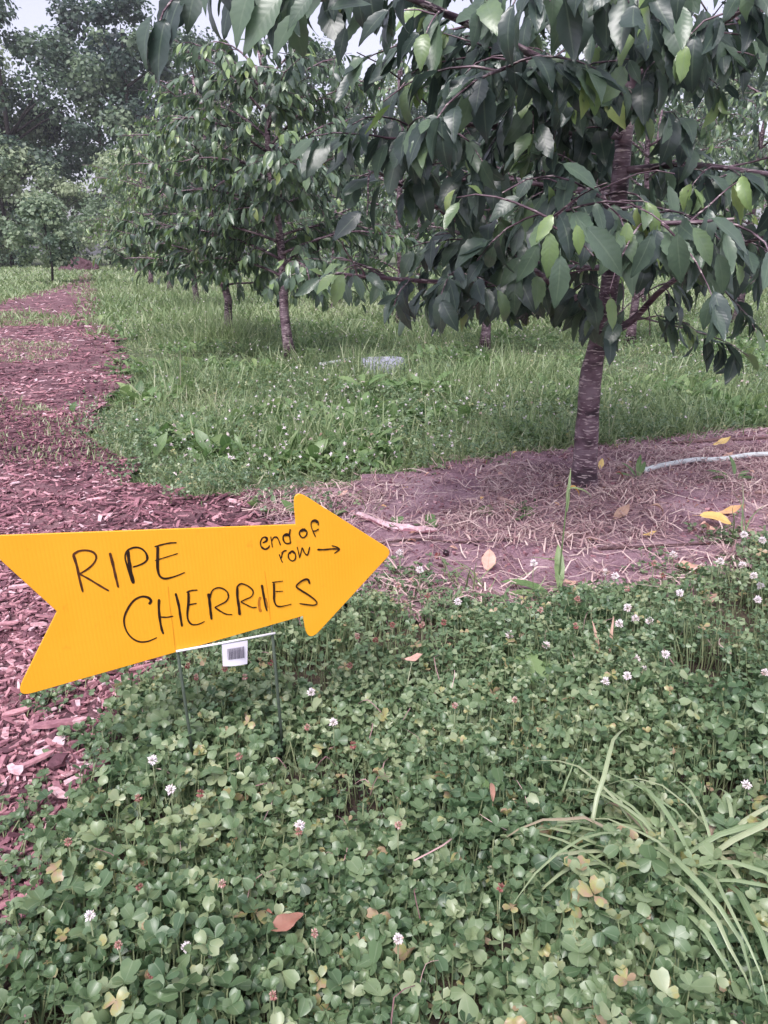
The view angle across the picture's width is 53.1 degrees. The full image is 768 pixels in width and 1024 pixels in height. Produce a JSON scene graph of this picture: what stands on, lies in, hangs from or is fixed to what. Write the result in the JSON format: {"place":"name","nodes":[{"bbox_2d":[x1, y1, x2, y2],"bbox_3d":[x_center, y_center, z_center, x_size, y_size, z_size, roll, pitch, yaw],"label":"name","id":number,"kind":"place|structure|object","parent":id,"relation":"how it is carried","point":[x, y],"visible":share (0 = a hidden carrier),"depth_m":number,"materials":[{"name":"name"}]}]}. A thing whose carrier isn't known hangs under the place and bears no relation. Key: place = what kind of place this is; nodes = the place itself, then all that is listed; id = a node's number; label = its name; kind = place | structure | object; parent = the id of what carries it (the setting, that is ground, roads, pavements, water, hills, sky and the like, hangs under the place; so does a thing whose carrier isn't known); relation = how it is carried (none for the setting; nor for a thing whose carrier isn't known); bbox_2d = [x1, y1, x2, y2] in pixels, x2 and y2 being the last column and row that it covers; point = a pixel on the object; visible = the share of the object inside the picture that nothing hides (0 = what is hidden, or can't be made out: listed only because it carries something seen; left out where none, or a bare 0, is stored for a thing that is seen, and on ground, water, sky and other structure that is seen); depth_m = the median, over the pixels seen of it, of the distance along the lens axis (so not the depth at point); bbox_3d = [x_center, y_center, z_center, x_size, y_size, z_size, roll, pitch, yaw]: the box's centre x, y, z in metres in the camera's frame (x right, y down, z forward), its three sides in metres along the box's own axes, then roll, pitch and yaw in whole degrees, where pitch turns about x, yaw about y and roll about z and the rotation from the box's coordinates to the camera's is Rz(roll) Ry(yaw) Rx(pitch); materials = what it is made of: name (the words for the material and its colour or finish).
{"place":"outdoors","nodes":[
{"label":"outdoors","id":0,"kind":"place"},
{"bbox_2d":[0,272,275,931],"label":"path","id":1,"kind":"structure","parent":0,"point":[54,488],"depth_m":3.31,"materials":[{"name":"wood"}]},
{"bbox_2d":[48,786,67,798],"bbox_3d":[-0.521,0.450,1.232,0.047,0.009,0.013,15,24,38],"label":"wood chip","id":2,"kind":"object","parent":1,"relation":"on","point":[57,792],"visible":0.82,"depth_m":1.23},
{"bbox_2d":[84,760,109,774],"bbox_3d":[-0.479,0.426,1.287,0.022,0.007,0.046,7,16,38],"label":"wood chip","id":3,"kind":"object","parent":1,"relation":"on","point":[100,766],"visible":0.52,"depth_m":1.28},
{"bbox_2d":[0,275,366,937],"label":"wood mulch","id":4,"kind":"object","parent":1,"relation":"on","point":[30,644],"visible":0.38,"depth_m":2.54,"materials":[{"name":"wood"}]},
{"bbox_2d":[7,763,24,774],"bbox_3d":[-0.615,0.428,1.284,0.034,0.008,0.018,7,20,19],"label":"wood chip","id":5,"kind":"object","parent":4,"relation":"on","point":[12,768],"visible":1,"depth_m":1.28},
{"bbox_2d":[1,705,32,716],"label":"wood chip","id":6,"kind":"object","parent":4,"relation":"on","point":[16,711],"visible":1,"depth_m":1.45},
{"bbox_2d":[22,749,54,767],"bbox_3d":[-0.590,0.420,1.305,0.067,0.005,0.014,-21,23,-35],"label":"wood chip","id":7,"kind":"object","parent":4,"relation":"on","point":[37,759],"visible":1,"depth_m":1.30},
{"bbox_2d":[29,717,86,728],"bbox_3d":[-0.594,0.386,1.410,0.106,0.007,0.020,-3,14,-20],"label":"wood chip","id":8,"kind":"object","parent":4,"relation":"on","point":[48,724],"visible":0.86,"depth_m":1.40,"materials":[{"name":"wood"}]},
{"bbox_2d":[47,753,69,769],"bbox_3d":[-0.551,0.420,1.304,0.027,0.007,0.042,11,23,13],"label":"wood chip","id":9,"kind":"object","parent":4,"relation":"on","point":[57,760],"visible":1,"depth_m":1.30,"materials":[{"name":"wood"}]},
{"bbox_2d":[129,663,153,670],"bbox_3d":[-0.505,0.322,1.601,0.052,0.005,0.010,-10,20,-14],"label":"wood chip","id":10,"kind":"object","parent":4,"relation":"on","point":[138,667],"visible":0.86,"depth_m":1.60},
{"bbox_2d":[0,563,767,1023],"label":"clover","id":11,"kind":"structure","parent":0,"point":[314,679],"depth_m":1.35,"materials":[{"name":"plant"}]},
{"bbox_2d":[27,796,155,847],"bbox_3d":[-0.433,0.473,1.164,0.209,0.031,0.093,-5,19,-14],"label":"plantain","id":12,"kind":"object","parent":11,"relation":"on","point":[131,817],"visible":0.27,"depth_m":1.16,"materials":[{"name":"green plant"}]},
{"bbox_2d":[84,910,110,990],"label":"clover flower","id":13,"kind":"object","parent":11,"relation":"on","point":[90,913],"visible":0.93,"depth_m":0.89,"materials":[{"name":"white plant"}]},
{"bbox_2d":[114,940,128,989],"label":"clover flower","id":14,"kind":"object","parent":11,"relation":"on","point":[117,945],"visible":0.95,"depth_m":0.85,"materials":[{"name":"pink plant"}]},
{"bbox_2d":[147,755,163,817],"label":"clover flower","id":15,"kind":"object","parent":11,"relation":"on","point":[152,758],"visible":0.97,"depth_m":1.15,"materials":[{"name":"white plant"}]},
{"bbox_2d":[165,784,175,807],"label":"clover flower","id":16,"kind":"object","parent":11,"relation":"on","point":[169,790],"visible":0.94,"depth_m":1.12,"materials":[{"name":"white plant"}]},
{"bbox_2d":[0,494,389,764],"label":"arrow sign","id":17,"kind":"object","parent":11,"relation":"on","point":[117,599],"visible":0.98,"depth_m":1.17,"materials":[{"name":"yellow plastic"}]},
{"bbox_2d":[269,990,277,1013],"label":"clover flower","id":18,"kind":"object","parent":11,"relation":"on","point":[272,997],"visible":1,"depth_m":0.80,"materials":[{"name":"pink plant"}]},
{"bbox_2d":[293,820,304,851],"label":"clover flower","id":19,"kind":"object","parent":11,"relation":"on","point":[300,824],"visible":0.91,"depth_m":1.04,"materials":[{"name":"white plant"}]},
{"bbox_2d":[311,928,319,976],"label":"clover flower","id":20,"kind":"object","parent":11,"relation":"on","point":[314,934],"visible":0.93,"depth_m":0.89,"materials":[{"name":"pink plant"}]},
{"bbox_2d":[329,718,340,778],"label":"clover flower","id":21,"kind":"object","parent":11,"relation":"on","point":[333,721],"visible":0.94,"depth_m":1.27,"materials":[{"name":"white plant"}]},
{"bbox_2d":[350,741,358,802],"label":"clover flower","id":22,"kind":"object","parent":11,"relation":"on","point":[352,746],"visible":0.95,"depth_m":1.21,"materials":[{"name":"green plant"}]},
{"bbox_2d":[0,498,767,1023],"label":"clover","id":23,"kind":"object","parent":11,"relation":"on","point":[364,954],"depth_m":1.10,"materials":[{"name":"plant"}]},
{"bbox_2d":[271,912,303,931],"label":"fallen leaf","id":24,"kind":"object","parent":23,"relation":"on","point":[284,922],"visible":1,"depth_m":0.92,"materials":[{"name":"plant"}]},
{"bbox_2d":[18,555,765,1023],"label":"clover litter","id":25,"kind":"object","parent":11,"relation":"on","point":[388,781],"visible":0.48,"depth_m":1.18,"materials":[{"name":"plant"}]},
{"bbox_2d":[394,821,401,862],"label":"clover flower","id":26,"kind":"object","parent":11,"relation":"on","point":[397,824],"visible":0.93,"depth_m":1.03,"materials":[{"name":"pink plant"}]},
{"bbox_2d":[393,933,403,995],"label":"clover flower","id":27,"kind":"object","parent":11,"relation":"on","point":[398,940],"visible":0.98,"depth_m":0.86,"materials":[{"name":"white plant"}]},
{"bbox_2d":[71,535,767,1015],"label":"clover grass","id":28,"kind":"structure","parent":11,"relation":"on","point":[459,763],"depth_m":1.43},
{"bbox_2d":[445,779,517,853],"bbox_3d":[0.154,0.463,1.135,0.117,0.068,0.143,-11,22,-29],"label":"dandelion","id":29,"kind":"object","parent":11,"relation":"on","point":[485,784],"visible":0.12,"depth_m":1.14,"materials":[{"name":"green plant"}]},
{"bbox_2d":[496,882,504,958],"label":"clover flower","id":30,"kind":"object","parent":11,"relation":"on","point":[501,885],"visible":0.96,"depth_m":0.93,"materials":[{"name":"green plant"}]},
{"bbox_2d":[499,647,561,694],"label":"dandelion","id":31,"kind":"object","parent":11,"relation":"on","point":[537,666],"visible":0.2,"depth_m":1.51,"materials":[{"name":"green plant"}]},
{"bbox_2d":[558,757,646,830],"bbox_3d":[0.315,0.462,1.148,0.169,0.106,0.169,5,20,16],"label":"grass wisp","id":32,"kind":"object","parent":11,"relation":"on","point":[563,789],"depth_m":1.19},
{"bbox_2d":[495,728,767,1003],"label":"grass tuft","id":33,"kind":"object","parent":11,"relation":"on","point":[738,831],"visible":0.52,"depth_m":1.02,"materials":[{"name":"plant"}]},
{"bbox_2d":[741,779,751,809],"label":"clover flower","id":34,"kind":"object","parent":11,"relation":"on","point":[747,786],"visible":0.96,"depth_m":1.14,"materials":[{"name":"white plant"}]},
{"bbox_2d":[0,255,767,686],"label":"ground","id":35,"kind":"structure","parent":0,"point":[238,355],"depth_m":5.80,"materials":[{"name":"plant"}]},
{"bbox_2d":[0,129,52,266],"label":"bushy shrub","id":36,"kind":"object","parent":35,"relation":"on","point":[9,178],"visible":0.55,"depth_m":40.66,"materials":[{"name":"green plant"}]},
{"bbox_2d":[0,50,60,264],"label":"forest tree","id":37,"kind":"object","parent":35,"relation":"on","point":[6,66],"visible":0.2,"depth_m":46.18,"materials":[{"name":"green plant"}]},
{"bbox_2d":[1,190,88,280],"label":"young tree","id":38,"kind":"object","parent":35,"relation":"on","point":[44,210],"visible":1,"depth_m":20.55,"materials":[{"name":"green plant"}]},
{"bbox_2d":[0,0,92,265],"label":"forest tree","id":39,"kind":"object","parent":35,"relation":"on","point":[21,48],"visible":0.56,"depth_m":42.64,"materials":[{"name":"green plant"}]},
{"bbox_2d":[10,159,99,266],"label":"bushy shrub","id":40,"kind":"object","parent":35,"relation":"on","point":[52,182],"visible":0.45,"depth_m":40.48,"materials":[{"name":"green plant"}]},
{"bbox_2d":[58,257,99,270],"bbox_3d":[-14.109,-11.474,35.626,2.106,0.764,1.800,0,19,0],"label":"mulch heap","id":41,"kind":"object","parent":35,"relation":"on","point":[85,264],"visible":0.67,"depth_m":35.19,"materials":[{"name":"brown wood"}]},
{"bbox_2d":[18,0,151,264],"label":"forest tree","id":42,"kind":"object","parent":35,"relation":"on","point":[68,28],"visible":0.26,"depth_m":45.29,"materials":[{"name":"green plant"}]},
{"bbox_2d":[78,157,160,274],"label":"cherry tree","id":43,"kind":"object","parent":35,"relation":"on","point":[101,241],"visible":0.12,"depth_m":25.73,"materials":[{"name":"green plant"}]},
{"bbox_2d":[73,151,175,283],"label":"cherry tree","id":44,"kind":"object","parent":35,"relation":"on","point":[150,278],"visible":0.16,"depth_m":20.10,"materials":[{"name":"green plant"}]},
{"bbox_2d":[71,124,179,269],"bbox_3d":[-10.936,-13.578,33.484,4.784,6.120,5.223,-2,19,-6],"label":"bushy shrub","id":45,"kind":"object","parent":35,"relation":"on","point":[90,211],"visible":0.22,"depth_m":32.76,"materials":[{"name":"green plant"}]},
{"bbox_2d":[60,0,205,214],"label":"forest tree","id":46,"kind":"object","parent":35,"relation":"on","point":[117,56],"visible":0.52,"depth_m":42.04,"materials":[{"name":"green plant"}]},
{"bbox_2d":[86,137,194,267],"bbox_3d":[-12.354,-15.728,39.295,5.513,6.460,5.050,8,20,22],"label":"bushy shrub","id":47,"kind":"object","parent":35,"relation":"on","point":[107,191],"visible":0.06,"depth_m":37.87,"materials":[{"name":"green plant"}]},
{"bbox_2d":[82,120,253,290],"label":"cherry tree","id":48,"kind":"object","parent":35,"relation":"on","point":[140,174],"visible":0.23,"depth_m":15.81,"materials":[{"name":"green plant"}]},
{"bbox_2d":[85,105,274,303],"bbox_3d":[-3.014,-4.644,11.921,2.859,2.915,2.454,13,23,34],"label":"cherry tree","id":49,"kind":"object","parent":35,"relation":"on","point":[123,187],"visible":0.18,"depth_m":11.74,"materials":[{"name":"green plant"}]},
{"bbox_2d":[124,25,253,220],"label":"forest tree","id":50,"kind":"object","parent":35,"relation":"on","point":[198,40],"visible":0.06,"depth_m":45.20,"materials":[{"name":"green plant"}]},
{"bbox_2d":[143,120,256,261],"bbox_3d":[-8.470,-15.013,35.665,6.384,7.480,5.848,-14,23,-35],"label":"bushy shrub","id":51,"kind":"object","parent":35,"relation":"on","point":[217,188],"depth_m":35.67,"materials":[{"name":"green plant"}]},
{"bbox_2d":[92,64,337,329],"bbox_3d":[-1.633,-2.867,7.405,2.493,2.482,2.014,0,19,0],"label":"cherry tree","id":52,"kind":"object","parent":35,"relation":"on","point":[172,89],"visible":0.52,"depth_m":7.14,"materials":[{"name":"green plant"}]},
{"bbox_2d":[223,445,274,477],"bbox_3d":[-0.566,-0.197,3.055,0.222,0.126,0.228,-14,23,-36],"label":"grass wisp","id":53,"kind":"object","parent":35,"relation":"on","point":[252,466],"depth_m":3.07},
{"bbox_2d":[190,65,309,253],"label":"forest tree","id":54,"kind":"object","parent":35,"relation":"on","point":[259,104],"visible":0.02,"depth_m":44.54,"materials":[{"name":"green plant"}]},
{"bbox_2d":[123,25,418,363],"bbox_3d":[-0.756,-2.385,6.003,2.076,2.466,2.026,13,23,33],"label":"cherry tree","id":55,"kind":"object","parent":35,"relation":"on","point":[269,175],"visible":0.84,"depth_m":5.67,"materials":[{"name":"green plant"}]},
{"bbox_2d":[219,124,355,278],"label":"cherry tree","id":56,"kind":"object","parent":35,"relation":"on","point":[260,251],"visible":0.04,"depth_m":17.53,"materials":[{"name":"green plant"}]},
{"bbox_2d":[237,116,341,262],"bbox_3d":[-5.220,-16.209,39.181,6.384,7.480,5.848,8,20,21],"label":"bushy shrub","id":57,"kind":"object","parent":35,"relation":"on","point":[267,247],"visible":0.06,"depth_m":38.20,"materials":[{"name":"green plant"}]},
{"bbox_2d":[253,33,382,249],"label":"forest tree","id":58,"kind":"object","parent":35,"relation":"on","point":[326,56],"visible":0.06,"depth_m":47.20,"materials":[{"name":"green plant"}]},
{"bbox_2d":[250,96,428,302],"bbox_3d":[-0.870,-5.085,12.646,2.939,3.288,3.098,12,22,31],"label":"cherry tree","id":59,"kind":"object","parent":35,"relation":"on","point":[327,190],"visible":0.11,"depth_m":12.29,"materials":[{"name":"green plant"}]},
{"bbox_2d":[299,139,391,266],"bbox_3d":[-1.875,-16.144,40.008,5.316,6.800,5.803,-2,19,-7],"label":"bushy shrub","id":60,"kind":"object","parent":35,"relation":"on","point":[369,167],"visible":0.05,"depth_m":39.51,"materials":[{"name":"green plant"}]},
{"bbox_2d":[332,373,404,389],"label":"dandelion","id":61,"kind":"object","parent":35,"relation":"on","point":[387,382],"visible":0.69,"depth_m":4.84,"materials":[{"name":"green plant"}]},
{"bbox_2d":[327,59,425,264],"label":"forest tree","id":62,"kind":"object","parent":35,"relation":"on","point":[391,81],"visible":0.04,"depth_m":46.30,"materials":[{"name":"green plant"}]},
{"bbox_2d":[361,356,404,374],"bbox_3d":[-0.014,-1.115,5.826,0.367,0.122,0.423,0,19,0],"label":"flat stone","id":63,"kind":"object","parent":35,"relation":"on","point":[388,358],"visible":0.41,"depth_m":5.71,"materials":[{"name":"stone"}]},
{"bbox_2d":[6,266,767,474],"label":"meadow blossoms","id":64,"kind":"object","parent":35,"relation":"on","point":[344,443],"visible":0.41,"depth_m":4.04,"materials":[{"name":"plant"}]},
{"bbox_2d":[289,23,499,322],"bbox_3d":[0.105,-3.758,8.896,2.963,3.195,2.558,14,23,34],"label":"cherry tree","id":65,"kind":"object","parent":35,"relation":"on","point":[382,210],"visible":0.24,"depth_m":8.79,"materials":[{"name":"green plant"}]},
{"bbox_2d":[365,172,449,289],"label":"cherry tree","id":66,"kind":"object","parent":35,"relation":"on","point":[395,197],"visible":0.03,"depth_m":17.76,"materials":[{"name":"green plant"}]},
{"bbox_2d":[60,321,767,512],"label":"meadow clover","id":67,"kind":"object","parent":35,"relation":"on","point":[226,481],"visible":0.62,"depth_m":3.88,"materials":[{"name":"green plant"}]},
{"bbox_2d":[69,308,767,517],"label":"meadow weeds","id":68,"kind":"object","parent":35,"relation":"on","point":[223,440],"visible":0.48,"depth_m":4.20,"materials":[{"name":"green plant"}]},
{"bbox_2d":[398,76,461,222],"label":"forest tree","id":69,"kind":"object","parent":35,"relation":"on","point":[421,109],"depth_m":47.47,"materials":[{"name":"green plant"}]},
{"bbox_2d":[410,371,455,391],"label":"dandelion","id":70,"kind":"object","parent":35,"relation":"on","point":[440,379],"visible":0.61,"depth_m":4.86,"materials":[{"name":"green plant"}]},
{"bbox_2d":[383,189,497,264],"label":"bushy shrub","id":71,"kind":"object","parent":35,"relation":"on","point":[415,232],"visible":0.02,"depth_m":40.09,"materials":[{"name":"green plant"}]},
{"bbox_2d":[380,73,599,352],"bbox_3d":[0.836,-2.527,6.374,1.775,2.505,2.076,8,20,22],"label":"cherry tree","id":72,"kind":"object","parent":35,"relation":"on","point":[438,221],"visible":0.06,"depth_m":6.57,"materials":[{"name":"green plant"}]},
{"bbox_2d":[418,45,599,319],"bbox_3d":[1.893,-3.967,9.543,2.822,3.168,2.482,-13,23,-34],"label":"cherry tree","id":73,"kind":"object","parent":35,"relation":"on","point":[511,216],"visible":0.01,"depth_m":9.70,"materials":[{"name":"green plant"}]},
{"bbox_2d":[486,32,565,203],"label":"forest tree","id":74,"kind":"object","parent":35,"relation":"on","point":[544,43],"depth_m":45.83,"materials":[{"name":"green plant"}]},
{"bbox_2d":[578,127,675,208],"bbox_3d":[12.586,-16.454,39.903,5.848,7.480,6.384,-3,19,-8],"label":"bushy shrub","id":75,"kind":"object","parent":35,"relation":"on","point":[642,178],"visible":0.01,"depth_m":38.06,"materials":[{"name":"green plant"}]},
{"bbox_2d":[568,88,757,346],"bbox_3d":[2.458,-2.802,7.178,2.021,2.485,1.870,-18,26,-42],"label":"cherry tree","id":76,"kind":"object","parent":35,"relation":"on","point":[646,149],"visible":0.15,"depth_m":6.80,"materials":[{"name":"green plant"}]},
{"bbox_2d":[628,99,704,302],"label":"cherry tree","id":77,"kind":"object","parent":35,"relation":"on","point":[656,136],"visible":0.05,"depth_m":12.25,"materials":[{"name":"green plant"}]},
{"bbox_2d":[631,84,746,213],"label":"forest tree","id":78,"kind":"object","parent":35,"relation":"on","point":[688,106],"visible":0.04,"depth_m":46.50,"materials":[{"name":"green plant"}]},
{"bbox_2d":[663,65,767,322],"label":"cherry tree","id":79,"kind":"object","parent":35,"relation":"on","point":[761,102],"visible":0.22,"depth_m":8.28,"materials":[{"name":"green plant"}]},
{"bbox_2d":[695,67,767,226],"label":"forest tree","id":80,"kind":"object","parent":35,"relation":"on","point":[753,81],"visible":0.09,"depth_m":48.12,"materials":[{"name":"green plant"}]},
{"bbox_2d":[724,105,767,293],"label":"cherry tree","id":81,"kind":"object","parent":35,"relation":"on","point":[748,289],"visible":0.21,"depth_m":7.26,"materials":[{"name":"green plant"}]},
{"bbox_2d":[734,140,767,282],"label":"cherry tree","id":82,"kind":"object","parent":35,"relation":"on","point":[764,153],"visible":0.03,"depth_m":17.25,"materials":[{"name":"green plant"}]},
{"bbox_2d":[0,0,767,254],"label":"sky","id":83,"kind":"structure","parent":0,"point":[32,13],"materials":[{"name":"white"}]},
{"bbox_2d":[243,427,767,619],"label":"soil","id":84,"kind":"structure","parent":0,"point":[574,570],"depth_m":2.52,"materials":[{"name":"soil"}]},
{"bbox_2d":[356,512,436,532],"bbox_3d":[0.026,0.039,2.440,0.296,0.032,0.063,11,22,29],"label":"split wood","id":85,"kind":"object","parent":84,"relation":"on","point":[405,528],"visible":0.91,"depth_m":2.40,"materials":[{"name":"wood"}]},
{"bbox_2d":[414,514,437,526],"bbox_3d":[0.131,0.032,2.468,0.080,0.027,0.085,0,19,0],"label":"mallow","id":86,"kind":"object","parent":84,"relation":"on","point":[430,520],"visible":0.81,"depth_m":2.46,"materials":[{"name":"green plant"}]},
{"bbox_2d":[419,559,466,587],"bbox_3d":[0.178,0.161,2.047,0.110,0.097,0.203,16,25,39],"label":"grass wisp","id":87,"kind":"object","parent":84,"relation":"on","point":[448,575],"depth_m":2.03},
{"bbox_2d":[379,538,511,543],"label":"twig","id":88,"kind":"object","parent":84,"relation":"on","point":[399,540],"visible":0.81,"depth_m":2.32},
{"bbox_2d":[136,0,767,490],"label":"cherry tree","id":89,"kind":"object","parent":84,"relation":"on","point":[570,128],"visible":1,"depth_m":1.91,"materials":[{"name":"green plant"}]},
{"bbox_2d":[481,549,495,569],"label":"fallen leaf","id":90,"kind":"object","parent":84,"relation":"on","point":[488,560],"visible":0.95,"depth_m":2.14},
{"bbox_2d":[440,556,539,611],"bbox_3d":[0.243,0.169,1.949,0.278,0.146,0.253,13,22,33],"label":"grass wisp","id":91,"kind":"object","parent":84,"relation":"on","point":[475,577],"depth_m":1.98,"materials":[{"name":"plant"}]},
{"bbox_2d":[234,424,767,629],"bbox_3d":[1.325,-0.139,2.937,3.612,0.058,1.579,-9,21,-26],"label":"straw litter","id":92,"kind":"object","parent":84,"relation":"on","point":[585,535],"visible":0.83,"depth_m":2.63,"materials":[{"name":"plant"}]},
{"bbox_2d":[302,431,767,604],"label":"leaf crumbs","id":93,"kind":"object","parent":84,"relation":"on","point":[455,547],"visible":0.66,"depth_m":2.62,"materials":[{"name":"plant"}]},
{"bbox_2d":[501,545,594,601],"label":"dandelion","id":94,"kind":"object","parent":84,"relation":"on","point":[527,583],"visible":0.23,"depth_m":1.97,"materials":[{"name":"green plant"}]},
{"bbox_2d":[536,468,590,590],"bbox_3d":[0.434,0.069,1.931,0.146,0.365,0.037,0,19,0],"label":"grass stalk","id":95,"kind":"object","parent":84,"relation":"on","point":[569,487],"depth_m":1.89,"materials":[{"name":"plant"}]},
{"bbox_2d":[612,504,629,519],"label":"fallen leaf","id":96,"kind":"object","parent":84,"relation":"on","point":[623,510],"visible":0.93,"depth_m":2.53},
{"bbox_2d":[597,535,741,549],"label":"twig","id":97,"kind":"object","parent":84,"relation":"on","point":[650,546],"visible":0.78,"depth_m":2.27,"materials":[{"name":"wood"}]},
{"bbox_2d":[643,452,767,473],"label":"water pipe","id":98,"kind":"object","parent":84,"relation":"on","point":[687,460],"visible":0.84,"depth_m":3.16,"materials":[{"name":"white plastic"}]},
{"bbox_2d":[697,511,730,524],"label":"fallen leaf","id":99,"kind":"object","parent":84,"relation":"on","point":[721,517],"visible":0.93,"depth_m":2.45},
{"bbox_2d":[671,436,767,443],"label":"twig","id":100,"kind":"object","parent":84,"relation":"on","point":[731,438],"visible":0.81,"depth_m":3.52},
{"bbox_2d":[720,505,740,513],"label":"fallen leaf","id":101,"kind":"object","parent":84,"relation":"on","point":[729,509],"visible":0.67,"depth_m":2.54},
{"bbox_2d":[706,456,756,480],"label":"dandelion","id":102,"kind":"object","parent":84,"relation":"on","point":[733,464],"visible":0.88,"depth_m":2.97,"materials":[{"name":"green plant"}]},
{"bbox_2d":[712,487,765,541],"bbox_3d":[1.098,0.028,2.297,0.271,0.187,0.248,0,19,0],"label":"grass wisp","id":103,"kind":"object","parent":84,"relation":"on","point":[732,532],"depth_m":2.32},
{"bbox_2d":[617,455,645,478],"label":"dandelion","id":104,"kind":"object","parent":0,"point":[640,468],"visible":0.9,"depth_m":2.97,"materials":[{"name":"green plant"}]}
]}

